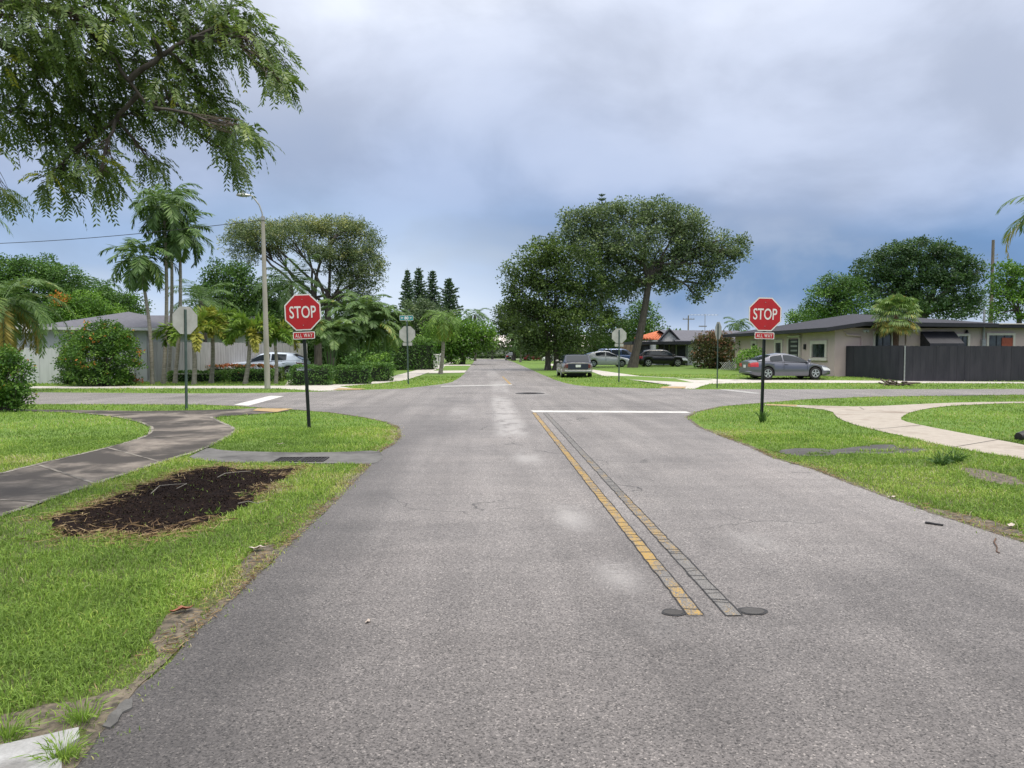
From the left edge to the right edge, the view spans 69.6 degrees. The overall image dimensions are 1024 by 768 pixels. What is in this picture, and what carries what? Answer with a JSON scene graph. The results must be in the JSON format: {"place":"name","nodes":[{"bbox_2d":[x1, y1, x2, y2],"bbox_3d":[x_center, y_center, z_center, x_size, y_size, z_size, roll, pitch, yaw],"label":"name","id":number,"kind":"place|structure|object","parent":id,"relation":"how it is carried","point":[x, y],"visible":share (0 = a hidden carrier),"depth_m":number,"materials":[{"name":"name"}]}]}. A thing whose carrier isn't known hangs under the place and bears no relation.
{"place":"outdoors","nodes":[
{"label":"outdoors","id":0,"kind":"place"},
{"bbox_2d":[0,408,287,513],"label":"pavement","id":1,"kind":"structure","parent":0,"point":[171,435],"depth_m":11.36,"materials":[{"name":"concrete"}]},
{"bbox_2d":[0,411,235,515],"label":"pavement edge","id":2,"kind":"object","parent":1,"relation":"on","point":[149,433],"visible":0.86,"depth_m":10.72,"materials":[{"name":"concrete"}]},
{"bbox_2d":[30,362,451,390],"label":"pavement","id":3,"kind":"structure","parent":0,"point":[403,376],"depth_m":33.71,"materials":[{"name":"concrete"}]},
{"bbox_2d":[332,364,372,383],"bbox_3d":[-7.914,-0.488,36.540,1.937,1.050,1.312,-1,3,-15],"label":"hedge","id":4,"kind":"object","parent":3,"relation":"on","point":[352,376],"visible":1,"depth_m":36.19,"materials":[{"name":"green plant"}]},
{"bbox_2d":[0,352,1023,766],"bbox_3d":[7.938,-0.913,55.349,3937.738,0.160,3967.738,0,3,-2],"label":"ground","id":5,"kind":"structure","parent":0,"point":[538,366],"depth_m":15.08,"materials":[{"name":"plant"}]},
{"bbox_2d":[0,343,38,411],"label":"hibiscus bush","id":6,"kind":"object","parent":5,"relation":"on","point":[12,394],"visible":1,"depth_m":19.75,"materials":[{"name":"green plant"}]},
{"bbox_2d":[9,348,62,383],"bbox_3d":[-26.741,-0.877,37.071,8.126,1.908,0.136,0,3,-2],"label":"panel fence","id":7,"kind":"object","parent":5,"relation":"on","point":[46,370],"visible":0.29,"depth_m":37.12,"materials":[{"name":"wood"}]},
{"bbox_2d":[0,277,76,361],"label":"date palm","id":8,"kind":"object","parent":5,"relation":"on","point":[25,317],"visible":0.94,"depth_m":29.12,"materials":[{"name":"green plant"}]},
{"bbox_2d":[0,727,79,767],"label":"paving slab","id":9,"kind":"structure","parent":5,"relation":"on","point":[23,747],"depth_m":2.94,"materials":[{"name":"concrete"}]},
{"bbox_2d":[0,252,104,323],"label":"tree","id":10,"kind":"object","parent":5,"relation":"on","point":[57,274],"visible":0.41,"depth_m":57.46,"materials":[{"name":"green plant"}]},
{"bbox_2d":[39,290,75,321],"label":"flowering tree","id":11,"kind":"object","parent":5,"relation":"on","point":[58,298],"visible":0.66,"depth_m":53.29,"materials":[{"name":"green plant"}]},
{"bbox_2d":[48,326,88,384],"bbox_3d":[-21.465,-1.367,35.751,1.885,2.958,1.673,-2,3,-36],"label":"hibiscus bush","id":12,"kind":"object","parent":5,"relation":"on","point":[66,382],"visible":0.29,"depth_m":35.65,"materials":[{"name":"green plant"}]},
{"bbox_2d":[0,680,147,743],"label":"dirt","id":13,"kind":"structure","parent":5,"relation":"on","point":[52,725],"depth_m":3.26,"materials":[{"name":"soil"}]},
{"bbox_2d":[0,702,48,743],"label":"grass tuft","id":14,"kind":"object","parent":13,"relation":"on","point":[13,732],"visible":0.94,"depth_m":3.08,"materials":[{"name":"plant"}]},
{"bbox_2d":[43,690,119,727],"bbox_3d":[-1.888,1.413,3.212,0.316,0.138,0.311,0,3,-2],"label":"grass tuft","id":15,"kind":"object","parent":13,"relation":"on","point":[75,715],"visible":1,"depth_m":3.21,"materials":[{"name":"plant"}]},
{"bbox_2d":[40,287,126,323],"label":"tree","id":16,"kind":"object","parent":5,"relation":"on","point":[92,308],"visible":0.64,"depth_m":54.00,"materials":[{"name":"green plant"}]},
{"bbox_2d":[55,317,147,385],"bbox_3d":[-19.208,-1.489,34.452,3.484,3.328,3.182,-2,4,-44],"label":"hibiscus bush","id":17,"kind":"object","parent":5,"relation":"on","point":[102,372],"visible":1,"depth_m":34.02,"materials":[{"name":"green plant"}]},
{"bbox_2d":[9,312,222,381],"bbox_3d":[-25.693,-2.270,44.715,13.794,4.214,12.600,0,3,-2],"label":"bungalow","id":18,"kind":"object","parent":5,"relation":"on","point":[136,322],"visible":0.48,"depth_m":39.28,"materials":[{"name":"grey paint"}]},
{"bbox_2d":[85,278,155,314],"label":"tree","id":19,"kind":"object","parent":5,"relation":"on","point":[128,301],"visible":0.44,"depth_m":62.02,"materials":[{"name":"green plant"}]},
{"bbox_2d":[99,236,180,383],"bbox_3d":[-18.004,-3.509,35.784,3.846,7.385,3.631,0,3,-2],"label":"palm tree","id":20,"kind":"object","parent":5,"relation":"on","point":[141,271],"visible":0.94,"depth_m":35.41,"materials":[{"name":"green plant"}]},
{"bbox_2d":[0,0,308,230],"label":"tree","id":21,"kind":"object","parent":5,"relation":"on","point":[50,50],"visible":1,"depth_m":7.28,"materials":[{"name":"green plant"}]},
{"bbox_2d":[128,184,198,383],"bbox_3d":[-17.126,-4.798,36.424,3.186,9.916,3.685,0,3,-2],"label":"palm tree","id":22,"kind":"object","parent":5,"relation":"on","point":[153,218],"visible":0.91,"depth_m":35.92,"materials":[{"name":"green plant"}]},
{"bbox_2d":[8,461,320,550],"bbox_3d":[-3.646,1.236,8.171,2.308,0.192,4.957,0,3,-2],"label":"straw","id":23,"kind":"object","parent":5,"relation":"on","point":[96,500],"visible":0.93,"depth_m":7.07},
{"bbox_2d":[136,183,206,381],"bbox_3d":[-17.824,-5.279,38.772,3.446,10.669,3.258,-2,3,-36],"label":"palm tree","id":24,"kind":"object","parent":5,"relation":"on","point":[163,192],"visible":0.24,"depth_m":38.69,"materials":[{"name":"green plant"}]},
{"bbox_2d":[52,466,298,535],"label":"dirt","id":25,"kind":"structure","parent":5,"relation":"on","point":[155,502],"depth_m":7.77,"materials":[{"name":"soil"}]},
{"bbox_2d":[149,607,201,655],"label":"dirt","id":26,"kind":"structure","parent":5,"relation":"on","point":[168,622],"depth_m":4.34,"materials":[{"name":"soil"}]},
{"bbox_2d":[138,209,214,382],"bbox_3d":[-16.788,-4.272,36.960,3.836,8.824,3.456,0,3,-2],"label":"palm tree","id":27,"kind":"object","parent":5,"relation":"on","point":[189,240],"visible":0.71,"depth_m":36.73,"materials":[{"name":"green plant"}]},
{"bbox_2d":[172,306,196,409],"bbox_3d":[-9.056,-0.566,20.441,0.046,3.161,0.761,2,2,32],"label":"stop sign","id":28,"kind":"object","parent":5,"relation":"on","point":[184,318],"visible":0.95,"depth_m":20.41,"materials":[{"name":"metal"}]},
{"bbox_2d":[151,307,233,384],"bbox_3d":[-15.255,-1.814,35.911,3.340,3.997,3.458,1,3,22],"label":"foxtail palm","id":29,"kind":"object","parent":5,"relation":"on","point":[195,335],"visible":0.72,"depth_m":35.50,"materials":[{"name":"green plant"}]},
{"bbox_2d":[166,369,226,382],"bbox_3d":[-16.545,-0.426,38.644,2.981,0.748,1.150,0,3,-2],"label":"hedge","id":30,"kind":"object","parent":5,"relation":"on","point":[202,375],"visible":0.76,"depth_m":38.37,"materials":[{"name":"green plant"}]},
{"bbox_2d":[161,278,241,341],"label":"coconut palm","id":31,"kind":"object","parent":5,"relation":"on","point":[207,301],"visible":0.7,"depth_m":44.13,"materials":[{"name":"green plant"}]},
{"bbox_2d":[183,305,236,382],"bbox_3d":[-15.178,-1.982,37.476,2.940,4.200,2.906,-1,3,-30],"label":"foxtail palm","id":32,"kind":"object","parent":5,"relation":"on","point":[227,313],"visible":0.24,"depth_m":37.47,"materials":[{"name":"green plant"}]},
{"bbox_2d":[148,342,306,381],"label":"board fence","id":33,"kind":"object","parent":5,"relation":"on","point":[234,353],"visible":0.27,"depth_m":41.11,"materials":[{"name":"wood"}]},
{"bbox_2d":[62,404,400,767],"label":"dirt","id":34,"kind":"structure","parent":5,"relation":"on","point":[122,695],"depth_m":3.88,"materials":[{"name":"soil"}]},
{"bbox_2d":[9,722,107,765],"bbox_3d":[-1.788,1.427,2.926,0.316,0.136,0.270,0,3,-2],"label":"grass tuft","id":35,"kind":"object","parent":34,"relation":"on","point":[70,753],"visible":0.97,"depth_m":2.92,"materials":[{"name":"plant"}]},
{"bbox_2d":[206,363,274,379],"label":"hedge","id":36,"kind":"object","parent":5,"relation":"on","point":[237,365],"visible":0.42,"depth_m":41.01,"materials":[{"name":"green plant"}]},
{"bbox_2d":[223,368,274,382],"bbox_3d":[-13.732,-0.468,38.741,2.669,0.809,1.157,0,3,-2],"label":"hedge","id":37,"kind":"object","parent":5,"relation":"on","point":[253,376],"visible":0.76,"depth_m":38.47,"materials":[{"name":"green plant"}]},
{"bbox_2d":[220,310,281,383],"bbox_3d":[-12.979,-1.752,36.459,3.277,3.846,3.026,0,3,-2],"label":"foxtail palm","id":38,"kind":"object","parent":5,"relation":"on","point":[243,324],"visible":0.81,"depth_m":35.88,"materials":[{"name":"green plant"}]},
{"bbox_2d":[236,192,269,388],"bbox_3d":[-11.004,-3.860,31.336,1.175,8.587,0.300,-1,3,-10],"label":"street lamp","id":39,"kind":"object","parent":5,"relation":"on","point":[266,335],"visible":0.83,"depth_m":31.37,"materials":[{"name":"concrete"}]},
{"bbox_2d":[241,545,273,575],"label":"dirt","id":40,"kind":"structure","parent":5,"relation":"on","point":[265,548],"depth_m":5.75,"materials":[{"name":"soil"}]},
{"bbox_2d":[189,256,332,357],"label":"tree","id":41,"kind":"object","parent":5,"relation":"on","point":[241,297],"visible":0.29,"depth_m":55.30,"materials":[{"name":"green plant"}]},
{"bbox_2d":[229,352,310,377],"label":"suv","id":42,"kind":"object","parent":5,"relation":"on","point":[286,360],"visible":0.37,"depth_m":42.30,"materials":[{"name":"paint"}]},
{"bbox_2d":[245,319,299,383],"bbox_3d":[-11.949,-1.572,36.618,2.720,3.449,2.552,0,3,-2],"label":"foxtail palm","id":43,"kind":"object","parent":5,"relation":"on","point":[285,334],"visible":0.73,"depth_m":36.52,"materials":[{"name":"green plant"}]},
{"bbox_2d":[190,448,382,463],"bbox_3d":[-3.528,1.108,11.360,3.270,0.001,1.490,0,3,6],"label":"gutter","id":44,"kind":"object","parent":5,"relation":"on","point":[366,457],"visible":0.86,"depth_m":11.39,"materials":[{"name":"concrete"}]},
{"bbox_2d":[273,457,328,461],"bbox_3d":[-3.129,1.121,10.937,0.740,0.018,0.410,0,3,-2],"label":"drain grate","id":45,"kind":"object","parent":44,"relation":"on","point":[305,459],"visible":0.92,"depth_m":10.93,"materials":[{"name":"metal"}]},
{"bbox_2d":[253,254,330,331],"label":"coconut palm","id":46,"kind":"object","parent":5,"relation":"on","point":[288,291],"visible":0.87,"depth_m":48.78,"materials":[{"name":"green plant"}]},
{"bbox_2d":[284,294,320,427],"bbox_3d":[-4.337,-0.326,15.493,0.761,3.121,0.046,-2,3,-1],"label":"stop sign","id":47,"kind":"object","parent":5,"relation":"on","point":[302,312],"visible":0.96,"depth_m":15.43,"materials":[{"name":"metal"}]},
{"bbox_2d":[216,211,390,369],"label":"tree","id":48,"kind":"object","parent":5,"relation":"on","point":[351,256],"visible":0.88,"depth_m":50.70,"materials":[{"name":"green plant"}]},
{"bbox_2d":[285,363,334,385],"bbox_3d":[-9.675,-0.469,35.360,2.263,1.100,1.474,0,3,-8],"label":"hedge","id":49,"kind":"object","parent":5,"relation":"on","point":[319,375],"visible":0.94,"depth_m":34.97,"materials":[{"name":"green plant"}]},
{"bbox_2d":[296,317,368,378],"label":"areca palm","id":50,"kind":"object","parent":5,"relation":"on","point":[332,334],"visible":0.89,"depth_m":41.94,"materials":[{"name":"green plant"}]},
{"bbox_2d":[300,335,400,370],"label":"tree","id":51,"kind":"object","parent":5,"relation":"on","point":[338,356],"visible":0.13,"depth_m":56.88,"materials":[{"name":"green plant"}]},
{"bbox_2d":[334,348,373,370],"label":"shrub","id":52,"kind":"object","parent":5,"relation":"on","point":[354,360],"visible":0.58,"depth_m":41.46,"materials":[{"name":"green plant"}]},
{"bbox_2d":[318,289,400,359],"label":"areca palm","id":53,"kind":"object","parent":5,"relation":"on","point":[353,308],"visible":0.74,"depth_m":44.86,"materials":[{"name":"green plant"}]},
{"bbox_2d":[358,361,393,381],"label":"hedge","id":54,"kind":"object","parent":5,"relation":"on","point":[379,374],"visible":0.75,"depth_m":39.58,"materials":[{"name":"green plant"}]},
{"bbox_2d":[348,304,418,360],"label":"areca palm","id":55,"kind":"object","parent":5,"relation":"on","point":[386,339],"visible":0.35,"depth_m":47.36,"materials":[{"name":"green plant"}]},
{"bbox_2d":[398,270,415,333],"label":"pine tree","id":56,"kind":"object","parent":5,"relation":"on","point":[407,293],"visible":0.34,"depth_m":106.72,"materials":[{"name":"green plant"}]},
{"bbox_2d":[399,321,414,383],"bbox_3d":[-5.071,-1.357,35.791,0.761,3.380,0.046,-1,3,-2],"label":"stop sign","id":57,"kind":"object","parent":5,"relation":"on","point":[407,334],"visible":0.96,"depth_m":35.76,"materials":[{"name":"metal"}]},
{"bbox_2d":[377,336,437,369],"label":"hedge","id":58,"kind":"object","parent":5,"relation":"on","point":[422,356],"visible":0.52,"depth_m":64.07,"materials":[{"name":"green plant"}]},
{"bbox_2d":[411,268,432,336],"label":"pine tree","id":59,"kind":"object","parent":5,"relation":"on","point":[419,288],"visible":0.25,"depth_m":108.77,"materials":[{"name":"green plant"}]},
{"bbox_2d":[389,294,458,344],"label":"tree","id":60,"kind":"object","parent":5,"relation":"on","point":[417,310],"visible":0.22,"depth_m":96.58,"materials":[{"name":"green plant"}]},
{"bbox_2d":[423,271,441,320],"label":"pine tree","id":61,"kind":"object","parent":5,"relation":"on","point":[431,281],"visible":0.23,"depth_m":110.80,"materials":[{"name":"green plant"}]},
{"bbox_2d":[418,309,469,373],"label":"palm tree","id":62,"kind":"object","parent":5,"relation":"on","point":[445,329],"visible":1,"depth_m":51.95,"materials":[{"name":"green plant"}]},
{"bbox_2d":[432,278,466,361],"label":"pine tree","id":63,"kind":"object","parent":5,"relation":"on","point":[449,297],"visible":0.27,"depth_m":107.00,"materials":[{"name":"green plant"}]},
{"bbox_2d":[415,313,499,364],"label":"tree","id":64,"kind":"object","parent":5,"relation":"on","point":[471,334],"visible":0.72,"depth_m":90.79,"materials":[{"name":"green plant"}]},
{"bbox_2d":[488,299,551,360],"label":"tree","id":65,"kind":"object","parent":5,"relation":"on","point":[503,327],"visible":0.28,"depth_m":127.11,"materials":[{"name":"green plant"}]},
{"bbox_2d":[495,232,632,369],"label":"tree","id":66,"kind":"object","parent":5,"relation":"on","point":[559,315],"visible":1,"depth_m":62.26,"materials":[{"name":"green plant"}]},
{"bbox_2d":[556,354,592,376],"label":"station wagon","id":67,"kind":"object","parent":5,"relation":"on","point":[574,364],"visible":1,"depth_m":44.93,"materials":[{"name":"beige paint"}]},
{"bbox_2d":[526,333,645,362],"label":"tree","id":68,"kind":"object","parent":5,"relation":"on","point":[578,350],"visible":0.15,"depth_m":95.31,"materials":[{"name":"green plant"}]},
{"bbox_2d":[584,351,628,366],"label":"hatchback","id":69,"kind":"object","parent":5,"relation":"on","point":[602,358],"visible":0.73,"depth_m":69.04,"materials":[{"name":"white paint"}]},
{"bbox_2d":[612,328,625,381],"bbox_3d":[5.584,-1.337,38.385,0.761,3.111,0.046,0,3,-2],"label":"stop sign","id":70,"kind":"object","parent":5,"relation":"on","point":[618,335],"visible":0.91,"depth_m":38.35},
{"bbox_2d":[594,299,670,348],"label":"tree","id":71,"kind":"object","parent":5,"relation":"on","point":[649,325],"visible":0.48,"depth_m":91.83,"materials":[{"name":"green plant"}]},
{"bbox_2d":[620,331,663,364],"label":"tiled house","id":72,"kind":"structure","parent":5,"relation":"on","point":[656,335],"depth_m":82.19,"materials":[{"name":"tile"}]},
{"bbox_2d":[547,193,753,367],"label":"oak tree","id":73,"kind":"object","parent":5,"relation":"on","point":[680,253],"visible":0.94,"depth_m":65.41,"materials":[{"name":"green plant"}]},
{"bbox_2d":[639,349,687,366],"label":"suv","id":74,"kind":"object","parent":5,"relation":"on","point":[648,357],"visible":0.88,"depth_m":70.17,"materials":[{"name":"black paint"}]},
{"bbox_2d":[624,328,739,365],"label":"gabled house","id":75,"kind":"structure","parent":5,"relation":"on","point":[672,341],"depth_m":78.56,"materials":[{"name":"black paint"}]},
{"bbox_2d":[685,330,734,368],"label":"copper bush","id":76,"kind":"object","parent":5,"relation":"on","point":[707,347],"visible":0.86,"depth_m":62.05,"materials":[{"name":"brown plant"}]},
{"bbox_2d":[723,317,752,331],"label":"coconut palm","id":77,"kind":"object","parent":5,"relation":"on","point":[735,326],"visible":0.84,"depth_m":110.37,"materials":[{"name":"green plant"}]},
{"bbox_2d":[731,345,765,369],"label":"shrub","id":78,"kind":"object","parent":5,"relation":"on","point":[747,353],"visible":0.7,"depth_m":46.36,"materials":[{"name":"green plant"}]},
{"bbox_2d":[749,297,781,414],"bbox_3d":[5.719,-0.393,16.755,0.761,3.141,0.046,1,2,-4],"label":"stop sign","id":79,"kind":"object","parent":5,"relation":"on","point":[764,314],"visible":0.97,"depth_m":16.70,"materials":[{"name":"metal"}]},
{"bbox_2d":[739,353,829,378],"bbox_3d":[14.796,-0.983,39.977,4.520,1.400,2.072,0,3,-6],"label":"coupe","id":80,"kind":"object","parent":5,"relation":"on","point":[780,364],"visible":0.96,"depth_m":39.18,"materials":[{"name":"grey paint"}]},
{"bbox_2d":[781,304,820,324],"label":"tree","id":81,"kind":"object","parent":5,"relation":"on","point":[794,318],"visible":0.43,"depth_m":72.52,"materials":[{"name":"green plant"}]},
{"bbox_2d":[797,270,877,321],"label":"tree","id":82,"kind":"object","parent":5,"relation":"on","point":[832,293],"visible":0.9,"depth_m":68.31,"materials":[{"name":"green plant"}]},
{"bbox_2d":[778,444,925,455],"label":"dirt","id":83,"kind":"structure","parent":5,"relation":"on","point":[802,451],"depth_m":11.96,"materials":[{"name":"soil"}]},
{"bbox_2d":[686,395,1023,541],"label":"dirt","id":84,"kind":"structure","parent":5,"relation":"on","point":[874,491],"depth_m":8.47,"materials":[{"name":"soil"}]},
{"bbox_2d":[722,309,1023,376],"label":"ranch house","id":85,"kind":"structure","parent":5,"relation":"on","point":[825,341],"depth_m":42.98,"materials":[{"name":"beige paint"}]},
{"bbox_2d":[809,340,827,360],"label":"window","id":86,"kind":"structure","parent":85,"relation":"in","point":[819,348],"depth_m":44.58,"materials":[{"name":"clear glass"}]},
{"bbox_2d":[872,331,892,345],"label":"window","id":87,"kind":"structure","parent":85,"relation":"in","point":[887,340],"depth_m":42.74,"materials":[{"name":"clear glass"}]},
{"bbox_2d":[986,333,1015,345],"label":"window","id":88,"kind":"structure","parent":85,"relation":"in","point":[992,339],"depth_m":42.99,"materials":[{"name":"clear glass"}]},
{"bbox_2d":[869,292,922,345],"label":"fan palm","id":89,"kind":"object","parent":5,"relation":"on","point":[897,300],"visible":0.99,"depth_m":41.20,"materials":[{"name":"green plant"}]},
{"bbox_2d":[845,234,989,320],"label":"tree","id":90,"kind":"object","parent":5,"relation":"on","point":[932,272],"visible":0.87,"depth_m":74.16,"materials":[{"name":"green plant"}]},
{"bbox_2d":[902,346,1023,380],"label":"board fence","id":91,"kind":"object","parent":5,"relation":"on","point":[963,363],"visible":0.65,"depth_m":38.69,"materials":[{"name":"wood"}]},
{"bbox_2d":[846,345,905,380],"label":"fence gate","id":92,"kind":"structure","parent":91,"relation":"attached to","point":[883,362],"depth_m":40.36,"materials":[{"name":"wood"}]},
{"bbox_2d":[929,507,1023,535],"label":"dirt","id":93,"kind":"structure","parent":5,"relation":"on","point":[978,519],"depth_m":6.96,"materials":[{"name":"soil"}]},
{"bbox_2d":[962,468,1023,484],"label":"dirt","id":94,"kind":"structure","parent":5,"relation":"on","point":[1000,479],"depth_m":9.52,"materials":[{"name":"soil"}]},
{"bbox_2d":[980,258,1023,322],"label":"tree","id":95,"kind":"object","parent":5,"relation":"on","point":[1014,272],"visible":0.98,"depth_m":57.09,"materials":[{"name":"green plant"}]},
{"bbox_2d":[996,195,1023,258],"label":"palm tree","id":96,"kind":"object","parent":5,"relation":"on","point":[1020,223],"visible":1,"depth_m":25.40,"materials":[{"name":"green plant"}]},
{"bbox_2d":[0,0,1023,341],"label":"sky","id":97,"kind":"structure","parent":0,"point":[829,133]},
{"bbox_2d":[23,359,1023,767],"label":"road","id":98,"kind":"structure","parent":0,"point":[475,557],"depth_m":4.47,"materials":[{"name":"asphalt"}]},
{"bbox_2d":[102,698,132,728],"bbox_3d":[-1.750,1.468,3.277,0.074,0.016,0.267,0,3,-2],"label":"pavement edge","id":99,"kind":"object","parent":98,"relation":"on","point":[115,715],"visible":1,"depth_m":3.27,"materials":[{"name":"concrete"}]},
{"bbox_2d":[63,425,1023,691],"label":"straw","id":100,"kind":"object","parent":98,"relation":"on","point":[239,587],"visible":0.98,"depth_m":5.95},
{"bbox_2d":[531,410,689,412],"bbox_3d":[2.592,0.740,19.633,4.231,0.001,0.582,0,3,5],"label":"stop line","id":101,"kind":"object","parent":98,"relation":"on","point":[615,411],"visible":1,"depth_m":19.71,"materials":[{"name":"paint"}]},
{"bbox_2d":[533,413,702,614],"bbox_3d":[0.852,1.083,11.914,0.102,0.001,14.845,0,3,-2],"label":"line","id":102,"kind":"object","parent":98,"relation":"on","point":[677,591],"visible":1,"depth_m":6.17,"materials":[{"name":"paint"}]},
{"bbox_2d":[533,414,703,613],"bbox_3d":[0.852,1.081,11.905,0.131,0.001,14.864,0,3,-2],"label":"crack line","id":103,"kind":"object","parent":98,"relation":"on","point":[625,532],"visible":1,"depth_m":6.46,"materials":[{"name":"asphalt"}]},
{"bbox_2d":[544,413,740,614],"bbox_3d":[1.111,1.083,11.909,0.092,0.001,14.854,0,3,-2],"label":"line","id":104,"kind":"object","parent":98,"relation":"on","point":[709,588],"visible":1,"depth_m":6.21,"materials":[{"name":"paint"}]},
{"bbox_2d":[543,413,742,614],"bbox_3d":[1.110,1.081,11.903,0.125,0.001,14.864,0,3,-2],"label":"crack line","id":105,"kind":"object","parent":98,"relation":"on","point":[657,534],"visible":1,"depth_m":6.10,"materials":[{"name":"asphalt"}]},
{"bbox_2d":[544,364,1023,388],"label":"pavement","id":106,"kind":"structure","parent":0,"point":[690,384],"depth_m":38.16,"materials":[{"name":"concrete"}]},
{"bbox_2d":[765,402,1023,458],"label":"pavement","id":107,"kind":"structure","parent":0,"point":[887,418],"depth_m":15.75,"materials":[{"name":"concrete"}]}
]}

